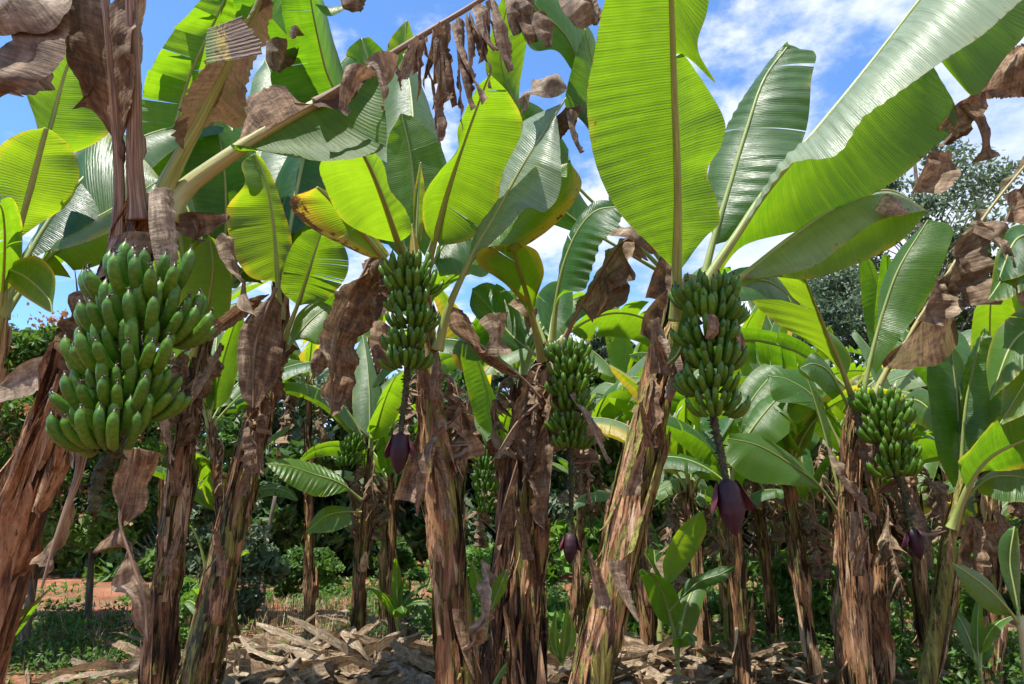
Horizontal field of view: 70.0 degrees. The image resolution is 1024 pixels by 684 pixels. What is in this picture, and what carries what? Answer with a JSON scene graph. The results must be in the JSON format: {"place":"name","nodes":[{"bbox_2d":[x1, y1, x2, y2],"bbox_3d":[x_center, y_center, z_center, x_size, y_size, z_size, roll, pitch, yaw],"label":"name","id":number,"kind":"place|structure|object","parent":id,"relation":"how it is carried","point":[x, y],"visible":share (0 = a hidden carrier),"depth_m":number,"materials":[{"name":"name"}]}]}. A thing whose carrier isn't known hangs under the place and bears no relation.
{"place":"outdoors","nodes":[
{"label":"outdoors","id":0,"kind":"place"},
{"bbox_2d":[5,548,1015,683],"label":"ground","id":1,"kind":"structure","parent":0,"point":[98,590],"depth_m":14.50,"materials":[{"name":"red soil"}]},
{"bbox_2d":[15,590,48,635],"bbox_3d":[-1.642,1.450,2.304,0.312,1.288,0.126,-5,-15,19],"label":"banana sucker","id":2,"kind":"object","parent":1,"relation":"on","point":[29,614],"visible":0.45,"depth_m":2.41,"materials":[{"name":"green plant"}]},
{"bbox_2d":[0,323,98,536],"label":"shrub","id":3,"kind":"object","parent":1,"relation":"on","point":[5,437],"visible":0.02,"depth_m":10.13,"materials":[{"name":"green plant"}]},
{"bbox_2d":[0,302,167,651],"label":"shrub","id":4,"kind":"object","parent":1,"relation":"on","point":[24,347],"visible":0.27,"depth_m":8.68,"materials":[{"name":"green plant"}]},
{"bbox_2d":[7,422,195,620],"bbox_3d":[-6.622,2.554,11.498,2.900,3.693,2.954,10,-17,-36],"label":"tree","id":5,"kind":"object","parent":1,"relation":"on","point":[145,524],"visible":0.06,"depth_m":11.64,"materials":[{"name":"green plant"}]},
{"bbox_2d":[0,54,223,428],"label":"banana plant","id":6,"kind":"object","parent":1,"relation":"on","point":[60,193],"visible":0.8,"depth_m":3.63,"materials":[{"name":"green plant"}]},
{"bbox_2d":[41,429,205,571],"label":"tree","id":7,"kind":"object","parent":1,"relation":"on","point":[69,553],"visible":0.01,"depth_m":22.00,"materials":[{"name":"green plant"}]},
{"bbox_2d":[44,369,284,581],"bbox_3d":[-9.878,3.508,20.953,7.080,7.142,6.610,0,-14,0],"label":"tree","id":8,"kind":"object","parent":1,"relation":"on","point":[146,559],"visible":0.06,"depth_m":19.34,"materials":[{"name":"green plant"}]},
{"bbox_2d":[179,573,198,651],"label":"shrub","id":9,"kind":"object","parent":1,"relation":"on","point":[187,586],"visible":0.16,"depth_m":7.91,"materials":[{"name":"green plant"}]},
{"bbox_2d":[148,255,267,605],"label":"banana plant","id":10,"kind":"object","parent":1,"relation":"on","point":[236,292],"visible":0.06,"depth_m":10.43,"materials":[{"name":"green plant"}]},
{"bbox_2d":[182,525,250,613],"bbox_3d":[-2.405,2.213,5.835,0.443,1.458,0.691,7,-15,-26],"label":"banana sucker","id":11,"kind":"object","parent":1,"relation":"on","point":[190,604],"visible":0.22,"depth_m":5.93,"materials":[{"name":"green plant"}]},
{"bbox_2d":[123,318,327,644],"bbox_3d":[-3.295,1.597,8.468,2.308,4.090,1.446,9,-16,-33],"label":"banana plant","id":12,"kind":"object","parent":1,"relation":"on","point":[225,391],"visible":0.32,"depth_m":8.40,"materials":[{"name":"green plant"}]},
{"bbox_2d":[153,426,297,645],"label":"banana plant","id":13,"kind":"object","parent":1,"relation":"on","point":[205,498],"visible":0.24,"depth_m":8.59,"materials":[{"name":"green plant"}]},
{"bbox_2d":[140,375,319,557],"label":"tree","id":14,"kind":"object","parent":1,"relation":"on","point":[202,421],"visible":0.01,"depth_m":24.32,"materials":[{"name":"green plant"}]},
{"bbox_2d":[123,0,344,683],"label":"banana plant","id":15,"kind":"object","parent":1,"relation":"on","point":[218,274],"visible":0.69,"depth_m":4.43,"materials":[{"name":"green plant"}]},
{"bbox_2d":[186,490,290,622],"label":"shrub","id":16,"kind":"object","parent":1,"relation":"on","point":[271,570],"visible":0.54,"depth_m":11.20,"materials":[{"name":"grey plant"}]},
{"bbox_2d":[0,0,514,683],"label":"banana plant","id":17,"kind":"object","parent":1,"relation":"on","point":[96,378],"visible":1,"depth_m":2.27,"materials":[{"name":"green plant"}]},
{"bbox_2d":[260,534,265,607],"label":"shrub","id":18,"kind":"object","parent":1,"relation":"on","point":[263,590],"visible":0.12,"depth_m":12.80,"materials":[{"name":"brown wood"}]},
{"bbox_2d":[253,496,276,607],"bbox_3d":[-4.251,3.609,12.501,0.311,1.919,0.097,0,-14,0],"label":"pole","id":19,"kind":"object","parent":1,"relation":"on","point":[272,512],"visible":0.33,"depth_m":12.63,"materials":[{"name":"grey wood"}]},
{"bbox_2d":[278,615,290,643],"bbox_3d":[-2.191,2.918,7.118,0.116,0.494,0.269,0,-14,0],"label":"banana sucker","id":20,"kind":"object","parent":1,"relation":"on","point":[287,631],"visible":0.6,"depth_m":7.13,"materials":[{"name":"green plant"}]},
{"bbox_2d":[191,373,378,579],"bbox_3d":[-6.422,3.617,20.607,5.529,6.472,5.775,-10,-17,35],"label":"tree","id":21,"kind":"object","parent":1,"relation":"on","point":[287,514],"visible":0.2,"depth_m":18.98,"materials":[{"name":"green plant"}]},
{"bbox_2d":[177,0,413,683],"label":"banana plant","id":22,"kind":"object","parent":1,"relation":"on","point":[299,35],"visible":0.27,"depth_m":4.68,"materials":[{"name":"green plant"}]},
{"bbox_2d":[266,544,345,596],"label":"shrub","id":23,"kind":"object","parent":1,"relation":"on","point":[325,561],"visible":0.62,"depth_m":15.08,"materials":[{"name":"green plant"}]},
{"bbox_2d":[236,313,399,638],"bbox_3d":[-2.882,1.426,9.826,2.760,5.051,2.852,0,-14,0],"label":"banana plant","id":24,"kind":"object","parent":1,"relation":"on","point":[310,586],"visible":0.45,"depth_m":9.86,"materials":[{"name":"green plant"}]},
{"bbox_2d":[174,56,473,683],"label":"banana plant","id":25,"kind":"object","parent":1,"relation":"on","point":[283,247],"visible":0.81,"depth_m":4.18,"materials":[{"name":"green plant"}]},
{"bbox_2d":[251,369,424,572],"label":"tree","id":26,"kind":"object","parent":1,"relation":"on","point":[298,420],"visible":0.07,"depth_m":20.63,"materials":[{"name":"green plant"}]},
{"bbox_2d":[266,335,415,634],"bbox_3d":[-1.745,1.722,8.794,2.026,3.981,2.122,-5,-15,20],"label":"banana plant","id":27,"kind":"object","parent":1,"relation":"on","point":[378,406],"visible":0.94,"depth_m":8.71,"materials":[{"name":"green plant"}]},
{"bbox_2d":[334,461,397,619],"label":"banana plant","id":28,"kind":"object","parent":1,"relation":"on","point":[381,569],"visible":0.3,"depth_m":10.54,"materials":[{"name":"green plant"}]},
{"bbox_2d":[312,273,437,616],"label":"banana plant","id":29,"kind":"object","parent":1,"relation":"on","point":[329,301],"visible":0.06,"depth_m":11.25,"materials":[{"name":"brown plant"}]},
{"bbox_2d":[300,425,454,633],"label":"banana plant","id":30,"kind":"object","parent":1,"relation":"on","point":[331,448],"visible":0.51,"depth_m":9.25,"materials":[{"name":"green plant"}]},
{"bbox_2d":[297,364,495,573],"bbox_3d":[-3.265,3.535,21.816,6.146,6.668,6.751,0,-14,0],"label":"tree","id":31,"kind":"object","parent":1,"relation":"on","point":[415,540],"visible":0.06,"depth_m":19.55,"materials":[{"name":"green plant"}]},
{"bbox_2d":[367,558,431,631],"bbox_3d":[-1.282,3.083,8.561,0.513,1.074,0.757,-11,-18,39],"label":"banana sucker","id":32,"kind":"object","parent":1,"relation":"on","point":[396,607],"visible":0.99,"depth_m":8.67,"materials":[{"name":"green plant"}]},
{"bbox_2d":[372,536,428,609],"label":"shrub","id":33,"kind":"object","parent":1,"relation":"on","point":[406,560],"visible":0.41,"depth_m":12.92,"materials":[{"name":"green plant"}]},
{"bbox_2d":[290,52,581,683],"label":"banana plant","id":34,"kind":"object","parent":1,"relation":"on","point":[503,175],"visible":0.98,"depth_m":3.83,"materials":[{"name":"green plant"}]},
{"bbox_2d":[424,542,492,600],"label":"shrub","id":35,"kind":"object","parent":1,"relation":"on","point":[475,555],"visible":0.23,"depth_m":12.94,"materials":[{"name":"green plant"}]},
{"bbox_2d":[6,586,913,683],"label":"dry grass","id":36,"kind":"structure","parent":1,"relation":"on","point":[321,621],"depth_m":10.42,"materials":[{"name":"plant"}]},
{"bbox_2d":[373,361,558,567],"bbox_3d":[-1.421,4.079,24.738,6.829,7.614,6.551,-6,-15,22],"label":"tree","id":37,"kind":"object","parent":1,"relation":"on","point":[461,381],"visible":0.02,"depth_m":22.80,"materials":[{"name":"green plant"}]},
{"bbox_2d":[434,290,535,514],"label":"banana plant","id":38,"kind":"object","parent":1,"relation":"on","point":[441,299],"visible":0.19,"depth_m":10.55,"materials":[{"name":"green plant"}]},
{"bbox_2d":[469,561,507,683],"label":"banana sucker","id":39,"kind":"object","parent":1,"relation":"on","point":[499,587],"visible":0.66,"depth_m":4.56,"materials":[{"name":"green plant"}]},
{"bbox_2d":[372,292,614,683],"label":"banana plant","id":40,"kind":"object","parent":1,"relation":"on","point":[491,660],"visible":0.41,"depth_m":4.97,"materials":[{"name":"brown plant"}]},
{"bbox_2d":[439,293,560,400],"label":"banana plant","id":41,"kind":"object","parent":1,"relation":"on","point":[447,359],"visible":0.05,"depth_m":15.30,"materials":[{"name":"green plant"}]},
{"bbox_2d":[397,366,605,574],"bbox_3d":[-0.055,3.387,20.990,6.116,6.953,5.959,8,-16,-28],"label":"tree","id":42,"kind":"object","parent":1,"relation":"on","point":[557,510],"visible":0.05,"depth_m":19.83,"materials":[{"name":"green plant"}]},
{"bbox_2d":[414,335,594,578],"bbox_3d":[-0.001,1.670,7.971,1.962,3.702,1.859,-13,-19,43],"label":"banana plant","id":43,"kind":"object","parent":1,"relation":"on","point":[481,395],"visible":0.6,"depth_m":7.86,"materials":[{"name":"green plant"}]},
{"bbox_2d":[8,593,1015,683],"bbox_3d":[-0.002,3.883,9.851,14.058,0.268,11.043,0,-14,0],"label":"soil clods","id":44,"kind":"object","parent":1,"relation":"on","point":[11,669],"visible":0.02,"depth_m":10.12,"materials":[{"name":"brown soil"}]},
{"bbox_2d":[5,570,1023,683],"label":"weeds","id":45,"kind":"object","parent":1,"relation":"on","point":[558,592],"visible":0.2,"depth_m":8.69,"materials":[{"name":"green plant"}]},
{"bbox_2d":[7,588,1022,683],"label":"leaf litter","id":46,"kind":"object","parent":1,"relation":"on","point":[358,657],"visible":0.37,"depth_m":6.48,"materials":[{"name":"brown plant"}]},
{"bbox_2d":[134,412,940,560],"bbox_3d":[0.032,5.670,30.534,68.585,7.084,6.696,0,-14,0],"label":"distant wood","id":47,"kind":"object","parent":1,"relation":"on","point":[781,547],"visible":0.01,"depth_m":28.72,"materials":[{"name":"green plant"}]},
{"bbox_2d":[471,352,622,546],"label":"tree","id":48,"kind":"object","parent":1,"relation":"on","point":[608,476],"visible":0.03,"depth_m":21.21,"materials":[{"name":"green plant"}]},
{"bbox_2d":[430,200,693,683],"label":"banana plant","id":49,"kind":"object","parent":1,"relation":"on","point":[551,402],"visible":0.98,"depth_m":4.31,"materials":[{"name":"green plant"}]},
{"bbox_2d":[547,600,576,665],"bbox_3d":[0.326,2.215,4.790,0.207,1.000,0.079,0,-14,0],"label":"banana sucker","id":50,"kind":"object","parent":1,"relation":"on","point":[560,651],"visible":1,"depth_m":4.85,"materials":[{"name":"green plant"}]},
{"bbox_2d":[485,0,660,269],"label":"banana plant","id":51,"kind":"object","parent":1,"relation":"on","point":[561,27],"visible":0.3,"depth_m":5.27,"materials":[{"name":"green plant"}]},
{"bbox_2d":[552,456,605,523],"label":"banana plant","id":52,"kind":"object","parent":1,"relation":"on","point":[562,461],"visible":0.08,"depth_m":10.23,"materials":[{"name":"green plant"}]},
{"bbox_2d":[515,358,645,631],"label":"banana plant","id":53,"kind":"object","parent":1,"relation":"on","point":[605,408],"visible":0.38,"depth_m":9.14,"materials":[{"name":"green plant"}]},
{"bbox_2d":[572,332,608,549],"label":"tree","id":54,"kind":"object","parent":1,"relation":"on","point":[602,350],"visible":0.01,"depth_m":34.34,"materials":[{"name":"green plant"}]},
{"bbox_2d":[545,513,640,634],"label":"shrub","id":55,"kind":"object","parent":1,"relation":"on","point":[553,575],"visible":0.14,"depth_m":9.76,"materials":[{"name":"green plant"}]},
{"bbox_2d":[587,330,635,484],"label":"tree","id":56,"kind":"object","parent":1,"relation":"on","point":[596,343],"visible":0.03,"depth_m":30.00,"materials":[{"name":"green plant"}]},
{"bbox_2d":[557,266,702,451],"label":"banana plant","id":57,"kind":"object","parent":1,"relation":"on","point":[620,350],"visible":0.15,"depth_m":11.20,"materials":[{"name":"green plant"}]},
{"bbox_2d":[553,359,714,565],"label":"tree","id":58,"kind":"object","parent":1,"relation":"on","point":[659,507],"visible":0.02,"depth_m":20.66,"materials":[{"name":"green plant"}]},
{"bbox_2d":[568,471,712,645],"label":"banana plant","id":59,"kind":"object","parent":1,"relation":"on","point":[648,622],"visible":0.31,"depth_m":7.23,"materials":[{"name":"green plant"}]},
{"bbox_2d":[590,368,716,583],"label":"banana plant","id":60,"kind":"object","parent":1,"relation":"on","point":[696,373],"visible":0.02,"depth_m":12.68,"materials":[{"name":"green plant"}]},
{"bbox_2d":[649,522,666,641],"bbox_3d":[1.604,2.806,8.359,0.856,1.560,0.400,-12,-18,41],"label":"banana sucker","id":61,"kind":"object","parent":1,"relation":"on","point":[655,559],"visible":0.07,"depth_m":8.48,"materials":[{"name":"green plant"}]},
{"bbox_2d":[558,365,764,660],"bbox_3d":[1.696,1.718,6.849,1.782,3.068,2.077,8,-16,-31],"label":"banana plant","id":62,"kind":"object","parent":1,"relation":"on","point":[614,429],"visible":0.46,"depth_m":6.97,"materials":[{"name":"green plant"}]},
{"bbox_2d":[608,397,719,591],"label":"banana plant","id":63,"kind":"object","parent":1,"relation":"on","point":[621,404],"visible":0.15,"depth_m":8.91,"materials":[{"name":"green plant"}]},
{"bbox_2d":[639,512,734,683],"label":"banana sucker","id":64,"kind":"object","parent":1,"relation":"on","point":[678,614],"visible":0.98,"depth_m":6.00,"materials":[{"name":"green plant"}]},
{"bbox_2d":[592,347,798,549],"bbox_3d":[6.166,3.928,25.059,8.049,7.486,7.642,0,-14,0],"label":"tree","id":65,"kind":"object","parent":1,"relation":"on","point":[747,524],"visible":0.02,"depth_m":23.61,"materials":[{"name":"green plant"}]},
{"bbox_2d":[630,305,765,630],"bbox_3d":[2.831,1.614,10.143,2.059,4.834,3.090,-8,-16,29],"label":"banana plant","id":66,"kind":"object","parent":1,"relation":"on","point":[755,319],"visible":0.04,"depth_m":9.55,"materials":[{"name":"green plant"}]},
{"bbox_2d":[633,518,771,621],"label":"shrub","id":67,"kind":"object","parent":1,"relation":"on","point":[753,569],"visible":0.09,"depth_m":10.91,"materials":[{"name":"green plant"}]},
{"bbox_2d":[616,301,794,647],"bbox_3d":[2.457,1.458,8.453,2.252,4.335,2.433,0,-14,0],"label":"banana plant","id":68,"kind":"object","parent":1,"relation":"on","point":[760,512],"visible":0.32,"depth_m":8.23,"materials":[{"name":"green plant"}]},
{"bbox_2d":[671,472,800,648],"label":"banana plant","id":69,"kind":"object","parent":1,"relation":"on","point":[725,614],"visible":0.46,"depth_m":7.82,"materials":[{"name":"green plant"}]},
{"bbox_2d":[663,358,829,683],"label":"banana plant","id":70,"kind":"object","parent":1,"relation":"on","point":[763,417],"visible":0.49,"depth_m":6.06,"materials":[{"name":"green plant"}]},
{"bbox_2d":[653,417,844,570],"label":"tree","id":71,"kind":"object","parent":1,"relation":"on","point":[813,457],"visible":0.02,"depth_m":20.68,"materials":[{"name":"green plant"}]},
{"bbox_2d":[725,365,843,683],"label":"banana plant","id":72,"kind":"object","parent":1,"relation":"on","point":[757,458],"visible":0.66,"depth_m":5.48,"materials":[{"name":"green plant"}]},
{"bbox_2d":[746,448,838,586],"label":"banana plant","id":73,"kind":"object","parent":1,"relation":"on","point":[805,461],"visible":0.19,"depth_m":9.26,"materials":[{"name":"green plant"}]},
{"bbox_2d":[749,549,836,645],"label":"shrub","id":74,"kind":"object","parent":1,"relation":"on","point":[821,600],"visible":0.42,"depth_m":8.61,"materials":[{"name":"green plant"}]},
{"bbox_2d":[567,0,1023,683],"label":"banana plant","id":75,"kind":"object","parent":1,"relation":"on","point":[661,138],"visible":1,"depth_m":3.50,"materials":[{"name":"green plant"}]},
{"bbox_2d":[778,511,830,609],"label":"shrub","id":76,"kind":"object","parent":1,"relation":"on","point":[822,520],"visible":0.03,"depth_m":11.31,"materials":[{"name":"green plant"}]},
{"bbox_2d":[769,269,869,488],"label":"tree","id":77,"kind":"object","parent":1,"relation":"on","point":[821,291],"visible":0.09,"depth_m":25.22,"materials":[{"name":"green plant"}]},
{"bbox_2d":[737,325,914,683],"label":"banana plant","id":78,"kind":"object","parent":1,"relation":"on","point":[799,439],"visible":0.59,"depth_m":6.30,"materials":[{"name":"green plant"}]},
{"bbox_2d":[748,300,909,564],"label":"banana plant","id":79,"kind":"object","parent":1,"relation":"on","point":[853,371],"visible":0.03,"depth_m":13.32,"materials":[{"name":"green plant"}]},
{"bbox_2d":[733,376,977,683],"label":"banana plant","id":80,"kind":"object","parent":1,"relation":"on","point":[889,534],"visible":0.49,"depth_m":6.17,"materials":[{"name":"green plant"}]},
{"bbox_2d":[694,156,1023,683],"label":"banana plant","id":81,"kind":"object","parent":1,"relation":"on","point":[878,443],"visible":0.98,"depth_m":4.77,"materials":[{"name":"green plant"}]},
{"bbox_2d":[783,356,942,518],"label":"tree","id":82,"kind":"object","parent":1,"relation":"on","point":[862,359],"depth_m":21.84,"materials":[{"name":"green plant"}]},
{"bbox_2d":[813,365,925,606],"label":"banana plant","id":83,"kind":"object","parent":1,"relation":"on","point":[905,380],"visible":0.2,"depth_m":10.16,"materials":[{"name":"green plant"}]},
{"bbox_2d":[826,493,934,645],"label":"shrub","id":84,"kind":"object","parent":1,"relation":"on","point":[908,572],"visible":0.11,"depth_m":8.08,"materials":[{"name":"green plant"}]},
{"bbox_2d":[828,259,963,479],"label":"tree","id":85,"kind":"object","parent":1,"relation":"on","point":[862,317],"visible":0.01,"depth_m":29.74,"materials":[{"name":"green plant"}]},
{"bbox_2d":[835,330,962,657],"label":"banana plant","id":86,"kind":"object","parent":1,"relation":"on","point":[918,592],"visible":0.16,"depth_m":7.25,"materials":[{"name":"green plant"}]},
{"bbox_2d":[845,252,970,602],"bbox_3d":[7.875,1.653,14.399,3.124,6.782,3.027,0,-14,0],"label":"banana plant","id":87,"kind":"object","parent":1,"relation":"on","point":[871,280],"visible":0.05,"depth_m":14.42,"materials":[{"name":"green plant"}]},
{"bbox_2d":[807,134,1023,480],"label":"tree","id":88,"kind":"object","parent":1,"relation":"on","point":[981,179],"visible":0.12,"depth_m":23.86,"materials":[{"name":"green plant"}]},
{"bbox_2d":[857,330,978,616],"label":"banana plant","id":89,"kind":"object","parent":1,"relation":"on","point":[944,475],"visible":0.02,"depth_m":10.78,"materials":[{"name":"green plant"}]},
{"bbox_2d":[881,458,975,632],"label":"banana plant","id":90,"kind":"object","parent":1,"relation":"on","point":[931,467],"visible":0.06,"depth_m":8.84,"materials":[{"name":"green plant"}]},
{"bbox_2d":[838,361,1018,570],"bbox_3d":[12.641,3.470,22.639,6.561,7.653,6.977,-4,-14,15],"label":"tree","id":91,"kind":"object","parent":1,"relation":"on","point":[929,521],"depth_m":20.65,"materials":[{"name":"green plant"}]},
{"bbox_2d":[883,508,1003,611],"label":"shrub","id":92,"kind":"object","parent":1,"relation":"on","point":[935,554],"visible":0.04,"depth_m":11.71,"materials":[{"name":"green plant"}]},
{"bbox_2d":[868,295,1023,683],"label":"banana plant","id":93,"kind":"object","parent":1,"relation":"on","point":[991,318],"visible":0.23,"depth_m":6.39,"materials":[{"name":"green plant"}]},
{"bbox_2d":[909,232,1014,480],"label":"tree","id":94,"kind":"object","parent":1,"relation":"on","point":[968,325],"depth_m":26.96,"materials":[{"name":"green plant"}]},
{"bbox_2d":[912,43,1023,424],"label":"banana plant","id":95,"kind":"object","parent":1,"relation":"on","point":[940,173],"visible":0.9,"depth_m":4.26,"materials":[{"name":"green plant"}]},
{"bbox_2d":[916,328,1023,683],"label":"banana plant","id":96,"kind":"object","parent":1,"relation":"on","point":[973,438],"visible":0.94,"depth_m":4.71,"materials":[{"name":"green plant"}]},
{"bbox_2d":[923,463,1018,564],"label":"banana plant","id":97,"kind":"object","parent":1,"relation":"on","point":[971,507],"visible":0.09,"depth_m":7.62,"materials":[{"name":"green plant"}]},
{"bbox_2d":[938,466,1019,546],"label":"tree","id":98,"kind":"object","parent":1,"relation":"on","point":[971,512],"depth_m":20.95,"materials":[{"name":"green plant"}]},
{"bbox_2d":[948,602,1012,683],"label":"banana sucker","id":99,"kind":"object","parent":1,"relation":"on","point":[977,640],"visible":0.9,"depth_m":5.84,"materials":[{"name":"green plant"}]},
{"bbox_2d":[951,526,1023,682],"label":"banana sucker","id":100,"kind":"object","parent":1,"relation":"on","point":[981,590],"visible":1,"depth_m":3.94,"materials":[{"name":"green plant"}]},
{"bbox_2d":[953,518,1023,673],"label":"shrub","id":101,"kind":"object","parent":1,"relation":"on","point":[967,601],"visible":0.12,"depth_m":6.90,"materials":[{"name":"green plant"}]},
{"bbox_2d":[960,329,1023,615],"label":"banana plant","id":102,"kind":"object","parent":1,"relation":"on","point":[967,334],"visible":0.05,"depth_m":10.28,"materials":[{"name":"green plant"}]},
{"bbox_2d":[0,0,1023,463],"label":"sky","id":103,"kind":"structure","parent":0,"point":[737,39],"materials":[{"name":"blue"}]}
]}

